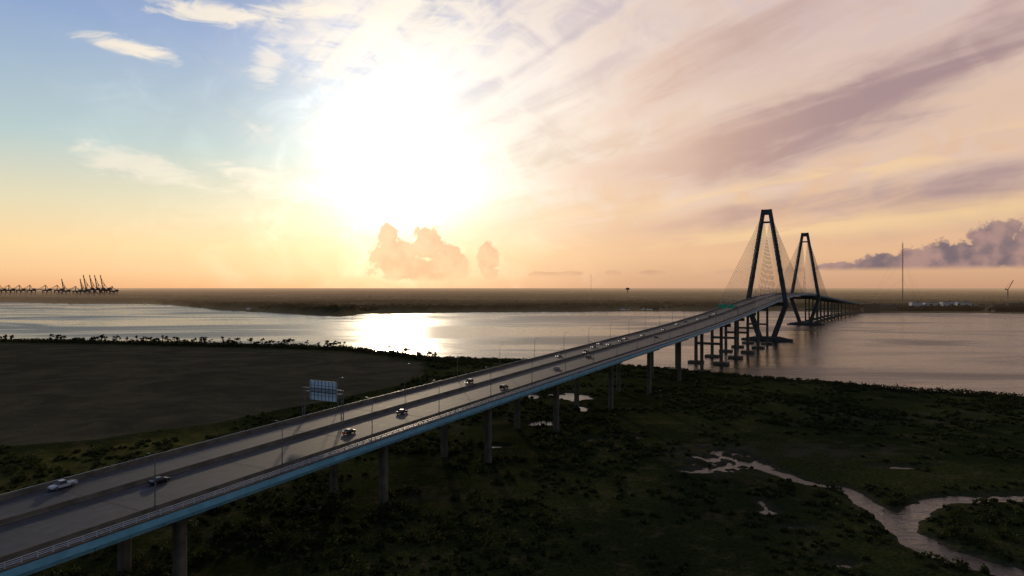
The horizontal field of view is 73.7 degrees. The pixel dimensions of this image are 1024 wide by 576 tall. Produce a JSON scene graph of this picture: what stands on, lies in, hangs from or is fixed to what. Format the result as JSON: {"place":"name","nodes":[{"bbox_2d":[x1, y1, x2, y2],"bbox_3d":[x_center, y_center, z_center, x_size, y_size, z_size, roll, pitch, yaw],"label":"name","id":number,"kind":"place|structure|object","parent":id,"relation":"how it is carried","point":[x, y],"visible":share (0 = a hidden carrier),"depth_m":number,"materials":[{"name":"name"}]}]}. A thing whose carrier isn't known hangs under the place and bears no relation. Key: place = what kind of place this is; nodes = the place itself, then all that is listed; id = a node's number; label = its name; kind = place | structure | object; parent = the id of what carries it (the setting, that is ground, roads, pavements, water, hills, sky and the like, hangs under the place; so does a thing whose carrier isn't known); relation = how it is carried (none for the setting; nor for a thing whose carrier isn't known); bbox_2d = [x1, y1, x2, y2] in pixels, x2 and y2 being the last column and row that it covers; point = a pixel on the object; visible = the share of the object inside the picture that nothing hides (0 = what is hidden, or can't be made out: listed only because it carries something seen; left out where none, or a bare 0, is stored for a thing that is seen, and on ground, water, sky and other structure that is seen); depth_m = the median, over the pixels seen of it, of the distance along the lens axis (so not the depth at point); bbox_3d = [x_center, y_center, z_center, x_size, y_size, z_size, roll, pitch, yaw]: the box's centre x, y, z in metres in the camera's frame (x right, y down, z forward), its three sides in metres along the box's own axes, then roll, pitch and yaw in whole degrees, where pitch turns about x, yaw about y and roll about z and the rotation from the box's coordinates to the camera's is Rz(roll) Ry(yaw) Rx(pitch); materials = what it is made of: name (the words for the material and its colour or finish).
{"place":"outdoors","nodes":[
{"label":"outdoors","id":0,"kind":"place"},
{"bbox_2d":[0,341,1023,575],"bbox_3d":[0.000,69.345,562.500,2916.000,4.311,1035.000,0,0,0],"label":"ground","id":1,"kind":"structure","parent":0,"point":[63,398],"depth_m":269.58,"materials":[{"name":"green plant"}]},
{"bbox_2d":[0,358,1023,575],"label":"marsh shrubs","id":2,"kind":"object","parent":1,"relation":"on","point":[416,444],"visible":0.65,"depth_m":228.07,"materials":[{"name":"green plant"}]},
{"bbox_2d":[0,334,1023,398],"bbox_3d":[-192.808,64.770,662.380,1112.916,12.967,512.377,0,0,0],"label":"shoreline trees","id":3,"kind":"object","parent":1,"relation":"on","point":[328,346],"visible":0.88,"depth_m":757.35,"materials":[{"name":"green plant"}]},
{"bbox_2d":[0,288,1023,575],"bbox_3d":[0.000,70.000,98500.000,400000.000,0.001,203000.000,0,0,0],"label":"water","id":4,"kind":"structure","parent":0,"point":[974,352],"depth_m":965.40,"materials":[{"name":"grey liquid"}]},
{"bbox_2d":[0,209,863,575],"bbox_3d":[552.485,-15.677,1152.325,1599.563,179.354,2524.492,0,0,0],"label":"cable stayed bridge","id":5,"kind":"structure","parent":4,"relation":"in","point":[42,527],"depth_m":199.07,"materials":[{"name":"blue paint"}]},
{"bbox_2d":[47,479,77,490],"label":"pickup truck","id":6,"kind":"object","parent":5,"relation":"on","point":[57,485],"visible":1,"depth_m":157.26,"materials":[{"name":"grey paint"}]},
{"bbox_2d":[147,453,155,506],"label":"street lamp","id":7,"kind":"object","parent":5,"relation":"on","point":[154,485],"visible":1,"depth_m":141.72,"materials":[{"name":"metal"}]},
{"bbox_2d":[148,476,170,484],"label":"sedan car","id":8,"kind":"object","parent":5,"relation":"on","point":[159,479],"visible":0.91,"depth_m":159.92,"materials":[{"name":"black paint"}]},
{"bbox_2d":[275,420,282,463],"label":"street lamp","id":9,"kind":"object","parent":5,"relation":"on","point":[282,442],"visible":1,"depth_m":171.11,"materials":[{"name":"metal"}]},
{"bbox_2d":[302,380,343,421],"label":"overhead sign gantry","id":10,"kind":"object","parent":5,"relation":"attached to","point":[324,390],"visible":1,"depth_m":223.01,"materials":[{"name":"metal"}]},
{"bbox_2d":[342,428,356,434],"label":"sedan car","id":11,"kind":"object","parent":5,"relation":"on","point":[347,431],"visible":1,"depth_m":205.08,"materials":[{"name":"black paint"}]},
{"bbox_2d":[396,409,407,413],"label":"sedan car","id":12,"kind":"object","parent":5,"relation":"on","point":[400,411],"visible":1,"depth_m":232.75,"materials":[{"name":"black paint"}]},
{"bbox_2d":[465,378,473,382],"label":"suv car","id":13,"kind":"object","parent":5,"relation":"on","point":[469,380],"visible":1,"depth_m":294.89,"materials":[{"name":"white paint"}]},
{"bbox_2d":[499,384,508,388],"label":"suv car","id":14,"kind":"object","parent":5,"relation":"on","point":[503,386],"visible":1,"depth_m":278.76,"materials":[{"name":"black paint"}]},
{"bbox_2d":[716,304,737,314],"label":"overhead sign gantry","id":15,"kind":"object","parent":5,"relation":"attached to","point":[725,306],"visible":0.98,"depth_m":668.95,"materials":[{"name":"metal"}]},
{"bbox_2d":[741,337,792,341],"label":"rock island","id":16,"kind":"object","parent":4,"relation":"in","point":[782,339],"visible":0.62,"depth_m":896.57,"materials":[{"name":"grey stone"}]},
{"bbox_2d":[787,322,823,324],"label":"rock island","id":17,"kind":"object","parent":4,"relation":"in","point":[792,323],"visible":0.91,"depth_m":1284.89,"materials":[{"name":"grey stone"}]},
{"bbox_3d":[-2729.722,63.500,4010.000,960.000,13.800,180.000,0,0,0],"label":"container terminal","id":18,"kind":"object","parent":4,"relation":"in","visible":0},
{"bbox_2d":[83,275,95,296],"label":"container crane","id":19,"kind":"object","parent":18,"relation":"on","point":[87,289],"visible":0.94,"depth_m":4017.48,"materials":[{"name":"metal"}]},
{"bbox_2d":[0,288,1023,316],"bbox_3d":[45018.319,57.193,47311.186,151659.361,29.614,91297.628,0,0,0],"label":"shore land","id":20,"kind":"structure","parent":0,"point":[314,305],"depth_m":3488.63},
{"bbox_2d":[0,285,15,296],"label":"container crane","id":21,"kind":"object","parent":20,"relation":"on","point":[9,290],"visible":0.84,"depth_m":4296.50,"materials":[{"name":"metal"}]},
{"bbox_2d":[9,285,25,295],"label":"container crane","id":22,"kind":"object","parent":20,"relation":"on","point":[19,290],"visible":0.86,"depth_m":4299.19,"materials":[{"name":"metal"}]},
{"bbox_2d":[20,285,35,296],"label":"container crane","id":23,"kind":"object","parent":20,"relation":"on","point":[30,290],"visible":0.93,"depth_m":4298.41,"materials":[{"name":"metal"}]},
{"bbox_2d":[36,285,51,296],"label":"container crane","id":24,"kind":"object","parent":20,"relation":"on","point":[45,290],"visible":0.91,"depth_m":4297.47,"materials":[{"name":"metal"}]},
{"bbox_2d":[46,285,62,296],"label":"container crane","id":25,"kind":"object","parent":20,"relation":"on","point":[57,290],"visible":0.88,"depth_m":4296.97,"materials":[{"name":"metal"}]},
{"bbox_2d":[61,279,70,296],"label":"container crane","id":26,"kind":"object","parent":20,"relation":"on","point":[63,286],"visible":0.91,"depth_m":4101.55,"materials":[{"name":"metal"}]},
{"bbox_2d":[65,286,80,297],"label":"container crane","id":27,"kind":"object","parent":20,"relation":"on","point":[76,291],"visible":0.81,"depth_m":4092.30,"materials":[{"name":"metal"}]},
{"bbox_2d":[80,279,88,295],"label":"container crane","id":28,"kind":"object","parent":20,"relation":"on","point":[82,289],"visible":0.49,"depth_m":4078.83,"materials":[{"name":"metal"}]},
{"bbox_2d":[89,275,100,296],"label":"container crane","id":29,"kind":"object","parent":20,"relation":"on","point":[97,289],"visible":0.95,"depth_m":4027.79,"materials":[{"name":"metal"}]},
{"bbox_2d":[94,275,105,296],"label":"container crane","id":30,"kind":"object","parent":20,"relation":"on","point":[98,286],"visible":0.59,"depth_m":4066.87,"materials":[{"name":"metal"}]},
{"bbox_2d":[100,275,111,296],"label":"container crane","id":31,"kind":"object","parent":20,"relation":"on","point":[107,289],"visible":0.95,"depth_m":4048.89,"materials":[{"name":"metal"}]},
{"bbox_2d":[109,286,118,296],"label":"container crane","id":32,"kind":"object","parent":20,"relation":"on","point":[114,291],"visible":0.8,"depth_m":4069.58,"materials":[{"name":"metal"}]},
{"bbox_2d":[2,294,1023,311],"bbox_3d":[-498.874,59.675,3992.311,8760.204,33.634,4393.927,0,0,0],"label":"treeline","id":33,"kind":"object","parent":20,"relation":"on","point":[938,307],"visible":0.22,"depth_m":2181.61,"materials":[{"name":"green plant"}]},
{"bbox_2d":[143,302,995,311],"bbox_3d":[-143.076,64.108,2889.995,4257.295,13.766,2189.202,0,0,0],"label":"distant houses","id":34,"kind":"structure","parent":20,"relation":"on","point":[249,308],"depth_m":2104.28,"materials":[{"name":"grey"}]},
{"bbox_2d":[861,303,880,311],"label":"apartment building","id":35,"kind":"structure","parent":20,"relation":"on","point":[873,307],"depth_m":1971.00,"materials":[{"name":"concrete"}]},
{"bbox_2d":[881,303,900,310],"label":"apartment building","id":36,"kind":"structure","parent":20,"relation":"on","point":[890,307],"depth_m":2011.00,"materials":[{"name":"concrete"}]},
{"bbox_2d":[871,244,918,298],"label":"radio mast","id":37,"kind":"object","parent":20,"relation":"on","point":[903,280],"visible":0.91,"depth_m":2299.55,"materials":[{"name":"metal"}]},
{"bbox_2d":[909,301,922,306],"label":"apartment building","id":38,"kind":"structure","parent":20,"relation":"on","point":[917,303],"depth_m":2071.00,"materials":[{"name":"white glass"}]},
{"bbox_2d":[923,302,938,305],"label":"apartment building","id":39,"kind":"structure","parent":20,"relation":"on","point":[933,303],"depth_m":2080.91,"materials":[{"name":"white glass"}]},
{"bbox_2d":[939,301,954,305],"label":"apartment building","id":40,"kind":"structure","parent":20,"relation":"on","point":[945,303],"depth_m":2071.00,"materials":[{"name":"white glass"}]},
{"bbox_2d":[955,301,971,306],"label":"apartment building","id":41,"kind":"structure","parent":20,"relation":"on","point":[964,303],"depth_m":2081.00,"materials":[{"name":"white glass"}]},
{"bbox_2d":[975,303,984,309],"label":"apartment building","id":42,"kind":"structure","parent":20,"relation":"on","point":[981,305],"depth_m":2111.00,"materials":[{"name":"concrete"}]},
{"bbox_2d":[989,303,1003,307],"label":"apartment building","id":43,"kind":"structure","parent":20,"relation":"on","point":[997,305],"depth_m":2031.00,"materials":[{"name":"concrete"}]},
{"bbox_2d":[1004,302,1023,306],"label":"apartment building","id":44,"kind":"structure","parent":20,"relation":"on","point":[1020,304],"depth_m":2011.00,"materials":[{"name":"concrete"}]},
{"bbox_2d":[0,0,1023,287],"label":"sky","id":45,"kind":"structure","parent":0,"point":[144,143],"materials":[{"name":"orange"}]}
]}

